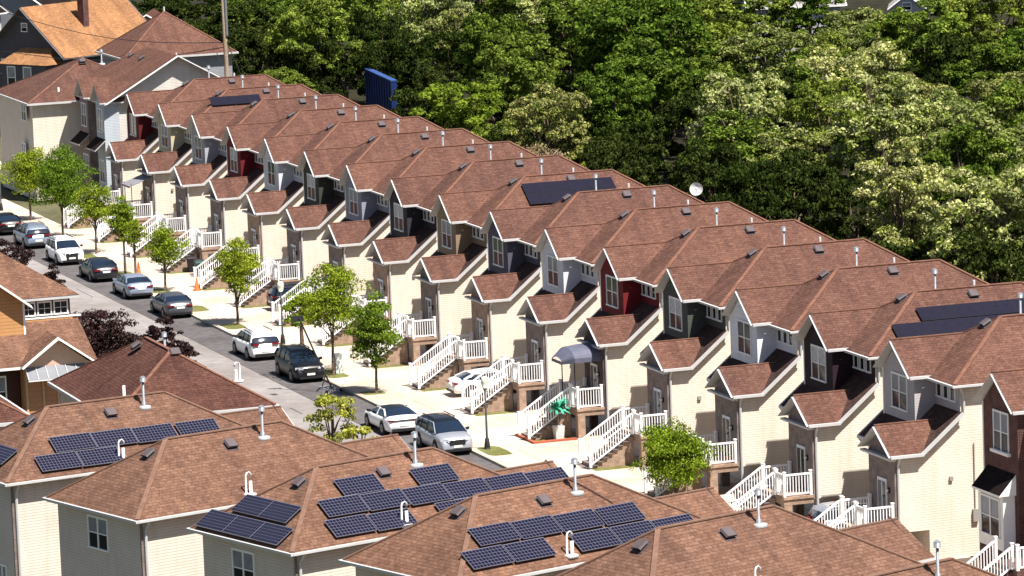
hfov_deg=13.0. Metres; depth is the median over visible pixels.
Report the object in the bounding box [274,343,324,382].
parked car
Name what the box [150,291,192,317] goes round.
parked car
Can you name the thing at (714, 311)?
window
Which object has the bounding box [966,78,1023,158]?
woodland tree
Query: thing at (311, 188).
window
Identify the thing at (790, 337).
window
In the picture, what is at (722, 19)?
woodland tree
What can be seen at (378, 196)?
window
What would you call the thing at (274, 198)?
townhouse
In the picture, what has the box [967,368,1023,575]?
brick townhouse
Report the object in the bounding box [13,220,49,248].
parked car
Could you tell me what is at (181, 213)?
door
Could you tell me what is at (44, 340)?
detached house
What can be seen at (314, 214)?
townhouse
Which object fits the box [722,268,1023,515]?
townhouse
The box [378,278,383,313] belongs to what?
door
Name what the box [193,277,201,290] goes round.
traffic cone
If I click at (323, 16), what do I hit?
woodland tree
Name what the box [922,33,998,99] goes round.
woodland tree
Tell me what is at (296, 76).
woodland tree
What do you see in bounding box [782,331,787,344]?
window
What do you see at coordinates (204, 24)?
woodland tree
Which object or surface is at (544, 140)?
woodland tree
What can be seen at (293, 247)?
door
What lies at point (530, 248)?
window
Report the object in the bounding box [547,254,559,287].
window
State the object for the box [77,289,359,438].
road repairs
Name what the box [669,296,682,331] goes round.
window
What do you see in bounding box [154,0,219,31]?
woodland tree
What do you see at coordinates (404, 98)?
woodland tree
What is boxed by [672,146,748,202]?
woodland tree
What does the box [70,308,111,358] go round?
purple shrub
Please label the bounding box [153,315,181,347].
purple shrub
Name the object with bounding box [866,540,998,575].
detached house
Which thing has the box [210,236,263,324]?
street tree
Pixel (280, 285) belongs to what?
street lamp
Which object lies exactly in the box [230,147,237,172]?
window
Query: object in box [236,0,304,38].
woodland tree
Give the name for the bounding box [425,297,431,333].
door
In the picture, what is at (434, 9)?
woodland tree
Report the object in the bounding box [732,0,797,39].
woodland tree
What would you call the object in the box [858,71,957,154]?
woodland tree
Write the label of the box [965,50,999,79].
woodland tree
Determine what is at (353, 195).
window
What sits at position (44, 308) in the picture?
window
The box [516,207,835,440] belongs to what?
townhouse
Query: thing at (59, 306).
window
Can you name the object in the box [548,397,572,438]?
potted palm
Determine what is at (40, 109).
detached house
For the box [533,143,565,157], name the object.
wild shrub
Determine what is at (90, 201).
street tree
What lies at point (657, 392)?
door
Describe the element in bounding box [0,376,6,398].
window
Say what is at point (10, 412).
detached house
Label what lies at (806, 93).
woodland tree
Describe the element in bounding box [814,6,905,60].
woodland tree
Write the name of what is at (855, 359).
window
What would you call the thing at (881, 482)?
door
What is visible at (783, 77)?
woodland tree
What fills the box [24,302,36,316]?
window
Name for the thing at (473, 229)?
window
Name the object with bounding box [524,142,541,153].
wild shrub
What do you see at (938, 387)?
window
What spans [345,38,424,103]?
woodland tree
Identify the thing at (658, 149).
woodland tree
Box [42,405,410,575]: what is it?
detached house
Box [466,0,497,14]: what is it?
woodland tree
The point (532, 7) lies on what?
woodland tree
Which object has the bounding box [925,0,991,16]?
woodland tree
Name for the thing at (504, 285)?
townhouse
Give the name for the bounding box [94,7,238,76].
detached house
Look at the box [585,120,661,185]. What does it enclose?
woodland tree
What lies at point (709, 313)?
window
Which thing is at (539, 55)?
woodland tree
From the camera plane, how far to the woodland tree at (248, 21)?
493.18 m
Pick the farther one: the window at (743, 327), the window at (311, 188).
the window at (311, 188)
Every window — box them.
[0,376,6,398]
[0,563,6,575]
[21,23,27,31]
[21,104,26,120]
[21,142,25,159]
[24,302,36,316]
[37,301,52,315]
[53,299,68,314]
[87,514,109,552]
[129,113,136,136]
[161,124,168,147]
[194,135,202,159]
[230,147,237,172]
[231,547,254,575]
[267,160,275,186]
[307,173,315,200]
[349,187,358,215]
[377,195,380,204]
[394,202,403,231]
[423,210,426,220]
[426,212,430,221]
[441,219,452,249]
[472,227,475,237]
[476,228,479,238]
[492,236,503,267]
[524,245,528,255]
[528,246,532,256]
[533,247,537,258]
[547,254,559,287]
[580,264,585,274]
[585,265,589,276]
[590,267,594,278]
[606,274,618,308]
[641,284,645,295]
[646,286,650,297]
[651,287,655,299]
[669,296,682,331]
[706,306,711,318]
[711,308,716,320]
[716,309,722,321]
[737,319,751,356]
[776,330,782,342]
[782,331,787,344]
[788,333,793,346]
[811,344,826,382]
[852,355,858,368]
[858,357,864,370]
[865,359,871,373]
[891,371,907,411]
[902,2,911,10]
[935,383,941,397]
[942,385,948,399]
[948,388,955,402]
[980,492,1000,539]
[990,409,1010,456]
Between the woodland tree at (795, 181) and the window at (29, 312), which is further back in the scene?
the woodland tree at (795, 181)
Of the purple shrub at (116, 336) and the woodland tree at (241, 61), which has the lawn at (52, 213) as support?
the purple shrub at (116, 336)
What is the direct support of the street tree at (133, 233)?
on the pavement
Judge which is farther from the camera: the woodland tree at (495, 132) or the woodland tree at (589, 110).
the woodland tree at (589, 110)
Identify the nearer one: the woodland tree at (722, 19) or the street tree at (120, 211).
the street tree at (120, 211)
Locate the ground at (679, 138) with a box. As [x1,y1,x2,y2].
[71,0,1023,278]
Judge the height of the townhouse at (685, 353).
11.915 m
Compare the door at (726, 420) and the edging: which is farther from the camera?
the edging
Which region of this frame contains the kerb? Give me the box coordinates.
[152,295,508,467]
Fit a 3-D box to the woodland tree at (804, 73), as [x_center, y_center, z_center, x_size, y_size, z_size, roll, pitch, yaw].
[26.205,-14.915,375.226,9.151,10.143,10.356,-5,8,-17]
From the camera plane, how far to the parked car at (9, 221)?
353.21 m
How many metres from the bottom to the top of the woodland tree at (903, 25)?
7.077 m
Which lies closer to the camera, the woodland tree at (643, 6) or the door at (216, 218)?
the door at (216, 218)
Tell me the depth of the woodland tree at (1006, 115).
346.83 m
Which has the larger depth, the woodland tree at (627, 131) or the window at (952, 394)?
the woodland tree at (627, 131)
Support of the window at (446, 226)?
in the townhouse at (452, 265)
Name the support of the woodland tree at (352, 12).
on the ground at (679, 138)
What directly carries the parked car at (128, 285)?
on the parking lane
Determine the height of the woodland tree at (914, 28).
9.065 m
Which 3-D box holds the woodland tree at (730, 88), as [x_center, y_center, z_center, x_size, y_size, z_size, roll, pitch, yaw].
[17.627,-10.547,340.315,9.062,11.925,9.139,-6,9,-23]
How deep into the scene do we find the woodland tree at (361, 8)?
460.40 m
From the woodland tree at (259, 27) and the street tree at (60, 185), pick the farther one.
the woodland tree at (259, 27)
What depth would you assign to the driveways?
263.13 m
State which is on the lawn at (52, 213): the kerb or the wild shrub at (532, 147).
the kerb
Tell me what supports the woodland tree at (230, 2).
on the ground at (679, 138)
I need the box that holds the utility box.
[334,353,341,373]
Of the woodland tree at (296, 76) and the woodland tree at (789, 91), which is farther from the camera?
the woodland tree at (296, 76)
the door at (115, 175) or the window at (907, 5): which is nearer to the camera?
the door at (115, 175)
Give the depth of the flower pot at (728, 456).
232.68 m
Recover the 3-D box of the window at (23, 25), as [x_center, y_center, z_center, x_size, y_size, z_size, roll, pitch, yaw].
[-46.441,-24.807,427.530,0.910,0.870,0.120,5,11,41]
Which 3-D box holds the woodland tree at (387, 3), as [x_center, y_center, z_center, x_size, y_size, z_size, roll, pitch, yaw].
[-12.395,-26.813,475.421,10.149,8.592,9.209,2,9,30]
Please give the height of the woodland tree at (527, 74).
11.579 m
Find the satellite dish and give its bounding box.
[690,182,702,197]
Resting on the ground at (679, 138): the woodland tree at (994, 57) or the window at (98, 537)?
the woodland tree at (994, 57)
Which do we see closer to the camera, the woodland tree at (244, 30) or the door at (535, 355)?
the door at (535, 355)
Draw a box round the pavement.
[0,197,643,493]
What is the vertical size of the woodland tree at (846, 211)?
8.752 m
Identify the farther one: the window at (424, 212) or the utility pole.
the utility pole
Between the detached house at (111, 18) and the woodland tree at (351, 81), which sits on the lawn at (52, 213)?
the detached house at (111, 18)
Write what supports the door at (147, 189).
in the townhouse at (172, 119)
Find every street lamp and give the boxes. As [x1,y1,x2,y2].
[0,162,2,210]
[277,280,285,343]
[481,374,489,449]
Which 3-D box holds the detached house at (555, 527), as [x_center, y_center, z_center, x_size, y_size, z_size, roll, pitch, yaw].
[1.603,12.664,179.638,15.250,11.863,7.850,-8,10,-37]
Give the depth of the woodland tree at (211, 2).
525.91 m
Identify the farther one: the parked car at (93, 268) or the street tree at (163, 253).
the parked car at (93, 268)
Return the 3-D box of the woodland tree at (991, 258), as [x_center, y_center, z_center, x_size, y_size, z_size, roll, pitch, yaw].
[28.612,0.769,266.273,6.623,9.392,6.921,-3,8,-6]
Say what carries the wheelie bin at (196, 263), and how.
on the driveways
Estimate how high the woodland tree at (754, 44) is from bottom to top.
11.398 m
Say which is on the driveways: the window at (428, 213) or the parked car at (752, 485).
the parked car at (752, 485)
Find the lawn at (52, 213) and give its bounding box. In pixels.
[0,135,979,560]
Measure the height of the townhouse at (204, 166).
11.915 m
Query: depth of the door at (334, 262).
299.57 m
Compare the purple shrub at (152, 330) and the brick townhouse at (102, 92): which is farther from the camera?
the brick townhouse at (102, 92)
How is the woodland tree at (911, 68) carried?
on the ground at (679, 138)
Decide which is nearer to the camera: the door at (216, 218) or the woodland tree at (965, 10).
the door at (216, 218)
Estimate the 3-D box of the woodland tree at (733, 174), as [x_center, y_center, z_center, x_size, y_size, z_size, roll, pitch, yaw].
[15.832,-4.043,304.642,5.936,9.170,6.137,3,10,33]
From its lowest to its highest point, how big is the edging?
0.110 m
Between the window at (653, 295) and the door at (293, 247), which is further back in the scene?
the door at (293, 247)
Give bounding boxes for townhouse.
[61,65,285,228]
[70,47,218,200]
[91,75,321,242]
[125,85,360,257]
[157,95,400,272]
[193,106,442,289]
[230,118,488,307]
[271,131,538,326]
[314,144,590,345]
[360,158,644,367]
[407,174,704,390]
[460,190,767,414]
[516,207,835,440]
[576,226,908,469]
[643,246,988,497]
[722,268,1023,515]
[814,292,1023,558]
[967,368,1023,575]
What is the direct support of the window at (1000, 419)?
in the brick townhouse at (998, 484)
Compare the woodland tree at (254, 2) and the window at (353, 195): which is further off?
the woodland tree at (254, 2)
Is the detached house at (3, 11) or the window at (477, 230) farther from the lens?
the detached house at (3, 11)
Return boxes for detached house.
[0,0,72,28]
[0,0,146,86]
[0,6,7,30]
[0,49,104,200]
[0,252,96,413]
[0,376,293,575]
[0,395,29,428]
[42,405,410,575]
[47,331,278,412]
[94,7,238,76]
[143,8,160,19]
[186,431,568,575]
[338,457,734,575]
[557,488,935,575]
[734,0,846,66]
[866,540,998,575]
[887,0,926,12]
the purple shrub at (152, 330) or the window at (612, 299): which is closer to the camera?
the window at (612, 299)
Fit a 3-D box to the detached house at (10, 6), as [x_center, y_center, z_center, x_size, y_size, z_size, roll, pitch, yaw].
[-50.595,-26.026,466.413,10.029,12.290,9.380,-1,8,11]
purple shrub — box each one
[0,238,12,258]
[1,242,34,265]
[43,263,66,286]
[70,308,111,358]
[95,308,151,353]
[142,325,168,342]
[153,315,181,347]
[167,330,199,361]
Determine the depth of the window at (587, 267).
262.67 m
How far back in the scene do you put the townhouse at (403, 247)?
291.59 m
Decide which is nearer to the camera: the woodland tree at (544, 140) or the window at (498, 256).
the window at (498, 256)
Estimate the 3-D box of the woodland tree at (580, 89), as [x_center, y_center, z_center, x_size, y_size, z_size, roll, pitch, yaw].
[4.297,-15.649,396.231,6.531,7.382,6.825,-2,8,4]
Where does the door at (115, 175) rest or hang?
in the townhouse at (139, 108)
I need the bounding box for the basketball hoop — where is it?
[290,315,341,393]
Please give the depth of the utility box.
277.68 m
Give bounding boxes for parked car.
[0,212,21,234]
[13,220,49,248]
[45,234,83,264]
[78,257,117,281]
[112,273,152,298]
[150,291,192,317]
[232,325,279,360]
[266,281,312,309]
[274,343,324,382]
[364,404,417,434]
[414,410,472,452]
[446,368,516,396]
[734,472,787,502]
[807,497,867,528]
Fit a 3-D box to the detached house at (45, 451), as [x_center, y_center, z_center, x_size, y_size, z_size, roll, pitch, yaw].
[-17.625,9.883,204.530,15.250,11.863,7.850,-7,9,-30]
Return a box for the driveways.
[71,223,979,567]
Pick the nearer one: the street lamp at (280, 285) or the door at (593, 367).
the door at (593, 367)
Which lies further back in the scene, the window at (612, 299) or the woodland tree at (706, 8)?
the woodland tree at (706, 8)
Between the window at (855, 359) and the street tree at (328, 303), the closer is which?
the window at (855, 359)
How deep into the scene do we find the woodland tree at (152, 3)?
474.77 m
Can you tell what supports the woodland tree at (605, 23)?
on the ground at (679, 138)
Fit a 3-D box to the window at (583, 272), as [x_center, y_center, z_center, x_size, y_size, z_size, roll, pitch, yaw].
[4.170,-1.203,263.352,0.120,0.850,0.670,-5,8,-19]
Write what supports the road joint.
on the road
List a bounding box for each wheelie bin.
[186,256,196,271]
[194,260,205,275]
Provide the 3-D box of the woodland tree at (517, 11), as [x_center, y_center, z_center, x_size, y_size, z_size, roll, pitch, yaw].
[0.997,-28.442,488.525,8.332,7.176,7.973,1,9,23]
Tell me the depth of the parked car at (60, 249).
334.90 m
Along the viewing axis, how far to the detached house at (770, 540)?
170.04 m
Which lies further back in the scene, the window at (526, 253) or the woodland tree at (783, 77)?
the woodland tree at (783, 77)
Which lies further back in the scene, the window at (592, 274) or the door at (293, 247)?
the door at (293, 247)
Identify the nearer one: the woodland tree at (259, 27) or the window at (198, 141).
the window at (198, 141)
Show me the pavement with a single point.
(358, 379)
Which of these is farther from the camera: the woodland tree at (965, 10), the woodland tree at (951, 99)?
the woodland tree at (965, 10)
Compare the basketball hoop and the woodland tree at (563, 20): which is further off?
the woodland tree at (563, 20)
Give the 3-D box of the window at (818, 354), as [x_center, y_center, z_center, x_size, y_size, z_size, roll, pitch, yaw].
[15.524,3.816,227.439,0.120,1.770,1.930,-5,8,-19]
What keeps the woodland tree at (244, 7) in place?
on the ground at (679, 138)
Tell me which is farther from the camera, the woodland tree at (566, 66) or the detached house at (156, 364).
the woodland tree at (566, 66)
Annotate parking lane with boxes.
[0,232,502,469]
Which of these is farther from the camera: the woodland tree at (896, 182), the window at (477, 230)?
the woodland tree at (896, 182)
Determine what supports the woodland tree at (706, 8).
on the ground at (679, 138)
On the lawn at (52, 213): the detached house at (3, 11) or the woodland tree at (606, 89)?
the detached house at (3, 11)
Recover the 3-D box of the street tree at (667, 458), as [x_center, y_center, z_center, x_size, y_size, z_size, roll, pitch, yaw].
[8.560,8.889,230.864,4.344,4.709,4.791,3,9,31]
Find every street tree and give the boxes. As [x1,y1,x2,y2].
[0,144,46,219]
[28,143,101,234]
[67,182,116,253]
[100,195,139,273]
[119,220,149,272]
[143,220,191,290]
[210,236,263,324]
[282,298,312,345]
[284,261,373,374]
[341,289,404,392]
[629,415,722,492]
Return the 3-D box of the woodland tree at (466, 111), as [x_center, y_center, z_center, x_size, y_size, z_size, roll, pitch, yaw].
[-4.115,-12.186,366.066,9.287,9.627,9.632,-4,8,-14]
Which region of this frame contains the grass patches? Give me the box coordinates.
[70,226,647,493]
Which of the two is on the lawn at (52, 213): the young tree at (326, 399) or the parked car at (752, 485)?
the young tree at (326, 399)
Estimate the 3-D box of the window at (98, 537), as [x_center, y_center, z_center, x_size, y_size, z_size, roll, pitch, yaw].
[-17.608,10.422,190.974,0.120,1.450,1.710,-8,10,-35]
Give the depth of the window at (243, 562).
183.12 m
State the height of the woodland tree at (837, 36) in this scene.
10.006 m
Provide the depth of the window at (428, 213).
290.96 m
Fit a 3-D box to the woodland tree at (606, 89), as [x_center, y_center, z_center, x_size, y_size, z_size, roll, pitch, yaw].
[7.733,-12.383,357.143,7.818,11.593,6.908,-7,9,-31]
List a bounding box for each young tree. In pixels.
[303,393,357,442]
[342,426,377,439]
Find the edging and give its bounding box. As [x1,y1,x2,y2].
[515,433,576,443]
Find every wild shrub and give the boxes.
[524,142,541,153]
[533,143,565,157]
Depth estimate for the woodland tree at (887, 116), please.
315.96 m
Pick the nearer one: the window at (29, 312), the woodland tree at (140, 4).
the window at (29, 312)
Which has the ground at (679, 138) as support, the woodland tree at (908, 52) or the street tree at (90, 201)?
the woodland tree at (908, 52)
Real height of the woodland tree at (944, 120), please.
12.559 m
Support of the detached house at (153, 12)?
on the ground at (679, 138)
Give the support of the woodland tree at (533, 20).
on the ground at (679, 138)
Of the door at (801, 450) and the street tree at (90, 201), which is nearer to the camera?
the door at (801, 450)
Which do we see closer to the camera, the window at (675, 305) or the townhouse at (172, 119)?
the window at (675, 305)
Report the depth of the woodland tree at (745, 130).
331.01 m
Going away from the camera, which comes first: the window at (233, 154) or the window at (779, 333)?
the window at (779, 333)
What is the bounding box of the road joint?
[7,246,382,435]
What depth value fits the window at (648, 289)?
253.25 m
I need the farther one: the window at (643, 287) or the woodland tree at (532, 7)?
the woodland tree at (532, 7)
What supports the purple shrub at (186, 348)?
on the lawn at (52, 213)
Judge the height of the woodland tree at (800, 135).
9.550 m
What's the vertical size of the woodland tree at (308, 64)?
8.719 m
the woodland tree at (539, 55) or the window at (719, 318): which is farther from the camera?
the woodland tree at (539, 55)
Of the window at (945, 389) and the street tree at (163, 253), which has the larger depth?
the street tree at (163, 253)
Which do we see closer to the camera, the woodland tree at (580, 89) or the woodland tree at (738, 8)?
the woodland tree at (580, 89)
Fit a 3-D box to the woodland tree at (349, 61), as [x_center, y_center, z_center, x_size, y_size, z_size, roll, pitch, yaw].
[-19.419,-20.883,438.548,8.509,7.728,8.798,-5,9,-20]
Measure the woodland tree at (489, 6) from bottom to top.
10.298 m
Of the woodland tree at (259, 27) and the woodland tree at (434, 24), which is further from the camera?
the woodland tree at (259, 27)
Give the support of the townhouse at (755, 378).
on the driveways
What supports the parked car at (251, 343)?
on the parking lane
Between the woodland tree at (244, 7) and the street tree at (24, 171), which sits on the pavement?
the street tree at (24, 171)
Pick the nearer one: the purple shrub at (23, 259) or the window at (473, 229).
the window at (473, 229)
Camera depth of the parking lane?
293.57 m
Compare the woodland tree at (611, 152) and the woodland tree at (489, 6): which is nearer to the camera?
the woodland tree at (611, 152)
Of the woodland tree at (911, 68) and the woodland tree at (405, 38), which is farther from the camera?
the woodland tree at (405, 38)
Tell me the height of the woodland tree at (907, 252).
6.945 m
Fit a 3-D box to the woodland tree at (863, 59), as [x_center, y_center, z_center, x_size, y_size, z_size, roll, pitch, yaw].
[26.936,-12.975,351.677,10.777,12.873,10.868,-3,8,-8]
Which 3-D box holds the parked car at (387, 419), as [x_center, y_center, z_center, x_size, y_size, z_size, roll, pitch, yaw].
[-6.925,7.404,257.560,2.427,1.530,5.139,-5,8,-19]
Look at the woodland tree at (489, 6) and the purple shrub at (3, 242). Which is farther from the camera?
the woodland tree at (489, 6)
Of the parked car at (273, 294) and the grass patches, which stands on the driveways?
the parked car at (273, 294)
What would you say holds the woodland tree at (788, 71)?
on the ground at (679, 138)
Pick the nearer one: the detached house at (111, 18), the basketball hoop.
the basketball hoop
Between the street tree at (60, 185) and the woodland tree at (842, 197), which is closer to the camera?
the woodland tree at (842, 197)
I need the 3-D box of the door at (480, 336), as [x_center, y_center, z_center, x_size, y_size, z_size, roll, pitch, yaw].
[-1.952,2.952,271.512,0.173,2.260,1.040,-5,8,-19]
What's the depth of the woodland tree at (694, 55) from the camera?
403.95 m
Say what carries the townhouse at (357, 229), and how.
on the driveways
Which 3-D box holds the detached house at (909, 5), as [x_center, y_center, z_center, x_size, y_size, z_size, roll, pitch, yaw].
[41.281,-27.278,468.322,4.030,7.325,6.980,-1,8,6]
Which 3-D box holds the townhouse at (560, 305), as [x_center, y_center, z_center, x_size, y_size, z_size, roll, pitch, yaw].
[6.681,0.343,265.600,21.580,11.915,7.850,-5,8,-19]
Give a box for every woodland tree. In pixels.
[131,0,167,15]
[135,0,196,23]
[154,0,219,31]
[185,18,237,59]
[198,0,227,16]
[203,1,273,70]
[207,31,250,73]
[215,28,275,78]
[216,0,257,21]
[219,2,260,57]
[227,23,295,74]
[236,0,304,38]
[247,0,292,36]
[247,25,308,67]
[249,33,308,83]
[261,66,317,91]
[262,0,363,88]
[267,7,313,32]
[269,38,352,90]
[280,41,355,97]
[326,0,403,79]
[327,51,364,98]
[344,12,412,77]
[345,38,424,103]
[346,1,369,33]
[357,30,422,87]
[361,57,461,108]
[368,0,426,20]
[384,0,474,64]
[387,88,456,127]
[408,82,508,133]
[418,29,471,89]
[420,8,502,98]
[435,0,520,29]
[459,12,534,117]
[463,39,548,102]
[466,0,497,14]
[467,81,528,128]
[472,119,517,138]
[473,32,573,119]
[479,45,572,76]
[484,0,535,13]
[485,120,553,147]
[501,82,592,167]
[508,108,593,165]
[513,0,601,75]
[516,110,595,162]
[522,0,571,76]
[528,79,586,123]
[533,0,618,87]
[534,72,589,119]
[566,0,715,105]
[571,59,661,144]
[580,130,672,184]
[581,86,651,138]
[583,138,648,184]
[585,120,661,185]
[594,0,656,47]
[596,37,709,184]
[644,31,710,137]
[645,0,758,60]
[650,89,735,197]
[659,56,744,126]
[666,32,739,112]
[667,136,752,202]
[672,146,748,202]
[677,109,792,194]
[686,71,796,163]
[700,16,755,57]
[701,0,741,19]
[705,70,805,128]
[706,14,740,24]
[709,158,794,220]
[712,22,818,90]
[713,34,777,75]
[721,67,820,126]
[728,86,814,150]
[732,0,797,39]
[746,127,846,209]
[748,148,842,236]
[754,164,849,234]
[766,0,846,47]
[776,77,870,219]
[784,31,852,75]
[788,49,875,151]
[794,40,909,177]
[802,174,895,240]
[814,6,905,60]
[818,23,879,54]
[824,72,952,225]
[831,103,897,171]
[836,160,919,242]
[839,22,912,61]
[848,48,918,73]
[849,136,953,249]
[850,13,915,50]
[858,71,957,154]
[860,0,980,83]
[874,239,953,264]
[881,87,999,235]
[887,101,1023,263]
[899,82,948,108]
[906,23,967,77]
[907,123,1023,232]
[909,93,961,149]
[915,161,1023,281]
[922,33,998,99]
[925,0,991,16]
[937,0,1023,73]
[937,221,1023,283]
[940,43,1023,111]
[959,100,1023,128]
[963,71,1023,127]
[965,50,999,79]
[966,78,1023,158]
[987,122,1023,241]
[997,27,1023,81]
[1018,53,1023,103]
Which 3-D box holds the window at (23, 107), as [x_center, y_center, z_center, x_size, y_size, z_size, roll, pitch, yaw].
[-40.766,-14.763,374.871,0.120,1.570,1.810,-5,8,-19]
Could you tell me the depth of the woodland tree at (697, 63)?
375.21 m
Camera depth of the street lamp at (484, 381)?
248.93 m
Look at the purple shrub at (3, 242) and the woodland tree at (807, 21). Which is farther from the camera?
the woodland tree at (807, 21)
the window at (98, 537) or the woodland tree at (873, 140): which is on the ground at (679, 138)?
the woodland tree at (873, 140)
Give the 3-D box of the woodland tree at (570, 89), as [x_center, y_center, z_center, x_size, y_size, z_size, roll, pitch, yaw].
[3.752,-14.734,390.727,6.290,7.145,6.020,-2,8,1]
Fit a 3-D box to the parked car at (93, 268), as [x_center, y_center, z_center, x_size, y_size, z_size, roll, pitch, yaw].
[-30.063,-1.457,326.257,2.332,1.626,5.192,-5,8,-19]
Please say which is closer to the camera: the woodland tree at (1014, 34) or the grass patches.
the grass patches
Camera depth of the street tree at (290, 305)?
287.93 m
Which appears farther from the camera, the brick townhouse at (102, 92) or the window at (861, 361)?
the brick townhouse at (102, 92)
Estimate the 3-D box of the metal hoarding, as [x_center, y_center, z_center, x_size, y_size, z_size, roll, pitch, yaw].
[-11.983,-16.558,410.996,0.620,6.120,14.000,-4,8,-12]
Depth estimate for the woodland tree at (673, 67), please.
365.77 m
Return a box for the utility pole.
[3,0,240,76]
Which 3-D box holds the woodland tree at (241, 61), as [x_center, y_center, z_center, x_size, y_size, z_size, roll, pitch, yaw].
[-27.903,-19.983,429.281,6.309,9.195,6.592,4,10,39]
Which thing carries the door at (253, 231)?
in the townhouse at (274, 198)
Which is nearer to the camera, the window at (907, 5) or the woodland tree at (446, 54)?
the woodland tree at (446, 54)
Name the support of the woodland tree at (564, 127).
on the ground at (679, 138)
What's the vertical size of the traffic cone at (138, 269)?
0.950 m
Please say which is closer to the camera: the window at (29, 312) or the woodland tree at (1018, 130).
the window at (29, 312)
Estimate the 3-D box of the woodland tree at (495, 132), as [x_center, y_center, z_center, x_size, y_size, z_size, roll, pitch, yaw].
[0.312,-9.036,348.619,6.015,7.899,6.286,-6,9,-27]
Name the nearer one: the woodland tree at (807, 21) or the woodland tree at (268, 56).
the woodland tree at (268, 56)
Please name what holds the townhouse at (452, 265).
on the driveways
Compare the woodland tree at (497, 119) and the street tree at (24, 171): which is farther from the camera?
the woodland tree at (497, 119)
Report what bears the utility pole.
on the lawn at (52, 213)
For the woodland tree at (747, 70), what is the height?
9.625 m
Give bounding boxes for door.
[114,174,118,202]
[145,186,150,215]
[179,199,183,229]
[214,213,219,244]
[251,228,256,259]
[291,244,296,276]
[333,260,338,284]
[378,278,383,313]
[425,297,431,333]
[477,317,483,355]
[531,339,538,378]
[590,362,598,403]
[654,387,662,427]
[722,414,731,456]
[796,444,806,491]
[877,476,887,520]
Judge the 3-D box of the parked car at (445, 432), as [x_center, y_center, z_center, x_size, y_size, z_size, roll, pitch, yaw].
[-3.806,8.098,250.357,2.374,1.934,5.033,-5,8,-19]
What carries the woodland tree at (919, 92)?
on the ground at (679, 138)
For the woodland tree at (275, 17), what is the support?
on the ground at (679, 138)
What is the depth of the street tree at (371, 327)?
268.79 m
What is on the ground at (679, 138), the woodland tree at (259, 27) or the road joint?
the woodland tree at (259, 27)
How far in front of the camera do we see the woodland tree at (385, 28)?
432.38 m
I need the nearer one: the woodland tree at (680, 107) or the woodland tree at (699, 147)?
the woodland tree at (699, 147)
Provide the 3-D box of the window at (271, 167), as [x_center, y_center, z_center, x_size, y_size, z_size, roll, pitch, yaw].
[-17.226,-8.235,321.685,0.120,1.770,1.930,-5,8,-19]
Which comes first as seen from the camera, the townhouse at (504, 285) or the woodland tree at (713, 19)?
the townhouse at (504, 285)
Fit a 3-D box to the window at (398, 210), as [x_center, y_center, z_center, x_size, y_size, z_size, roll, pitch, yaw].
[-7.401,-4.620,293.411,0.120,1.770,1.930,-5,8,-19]
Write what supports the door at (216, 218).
in the townhouse at (235, 184)
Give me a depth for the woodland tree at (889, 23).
396.71 m
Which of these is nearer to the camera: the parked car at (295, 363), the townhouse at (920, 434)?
the townhouse at (920, 434)
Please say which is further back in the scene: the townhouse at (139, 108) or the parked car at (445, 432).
the townhouse at (139, 108)
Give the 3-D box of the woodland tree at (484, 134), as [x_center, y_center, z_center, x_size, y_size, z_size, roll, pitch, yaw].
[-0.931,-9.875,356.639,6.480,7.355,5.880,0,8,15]
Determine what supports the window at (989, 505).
in the brick townhouse at (998, 484)
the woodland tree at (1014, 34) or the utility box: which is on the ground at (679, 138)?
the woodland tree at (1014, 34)
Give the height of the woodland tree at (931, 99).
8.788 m
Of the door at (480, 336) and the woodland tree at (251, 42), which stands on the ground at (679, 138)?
the woodland tree at (251, 42)
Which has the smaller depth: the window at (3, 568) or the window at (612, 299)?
the window at (3, 568)
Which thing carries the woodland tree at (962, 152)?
on the ground at (679, 138)
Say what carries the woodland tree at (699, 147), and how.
on the ground at (679, 138)
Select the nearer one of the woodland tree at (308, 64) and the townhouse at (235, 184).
the townhouse at (235, 184)
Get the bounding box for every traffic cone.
[137,262,140,272]
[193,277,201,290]
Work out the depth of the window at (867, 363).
224.20 m
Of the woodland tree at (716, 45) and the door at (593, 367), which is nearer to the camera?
the door at (593, 367)
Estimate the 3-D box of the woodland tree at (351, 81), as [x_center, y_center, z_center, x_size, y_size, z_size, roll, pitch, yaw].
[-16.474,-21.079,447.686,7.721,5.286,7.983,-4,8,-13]
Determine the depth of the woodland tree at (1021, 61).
358.52 m
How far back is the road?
284.08 m
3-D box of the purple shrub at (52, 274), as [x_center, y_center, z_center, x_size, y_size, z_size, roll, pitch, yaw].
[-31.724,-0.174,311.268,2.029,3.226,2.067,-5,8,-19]
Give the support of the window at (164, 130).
in the townhouse at (172, 119)
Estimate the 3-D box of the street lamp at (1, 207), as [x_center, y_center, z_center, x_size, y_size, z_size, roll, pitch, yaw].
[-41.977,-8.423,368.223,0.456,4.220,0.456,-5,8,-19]
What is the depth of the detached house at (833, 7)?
457.25 m
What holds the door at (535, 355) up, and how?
in the townhouse at (560, 305)
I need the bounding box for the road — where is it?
[0,246,380,441]
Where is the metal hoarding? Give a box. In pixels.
[364,68,397,110]
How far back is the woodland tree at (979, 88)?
362.25 m
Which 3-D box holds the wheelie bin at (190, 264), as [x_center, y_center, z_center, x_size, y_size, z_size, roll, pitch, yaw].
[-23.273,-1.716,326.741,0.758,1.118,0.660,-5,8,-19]
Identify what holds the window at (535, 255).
in the townhouse at (504, 285)

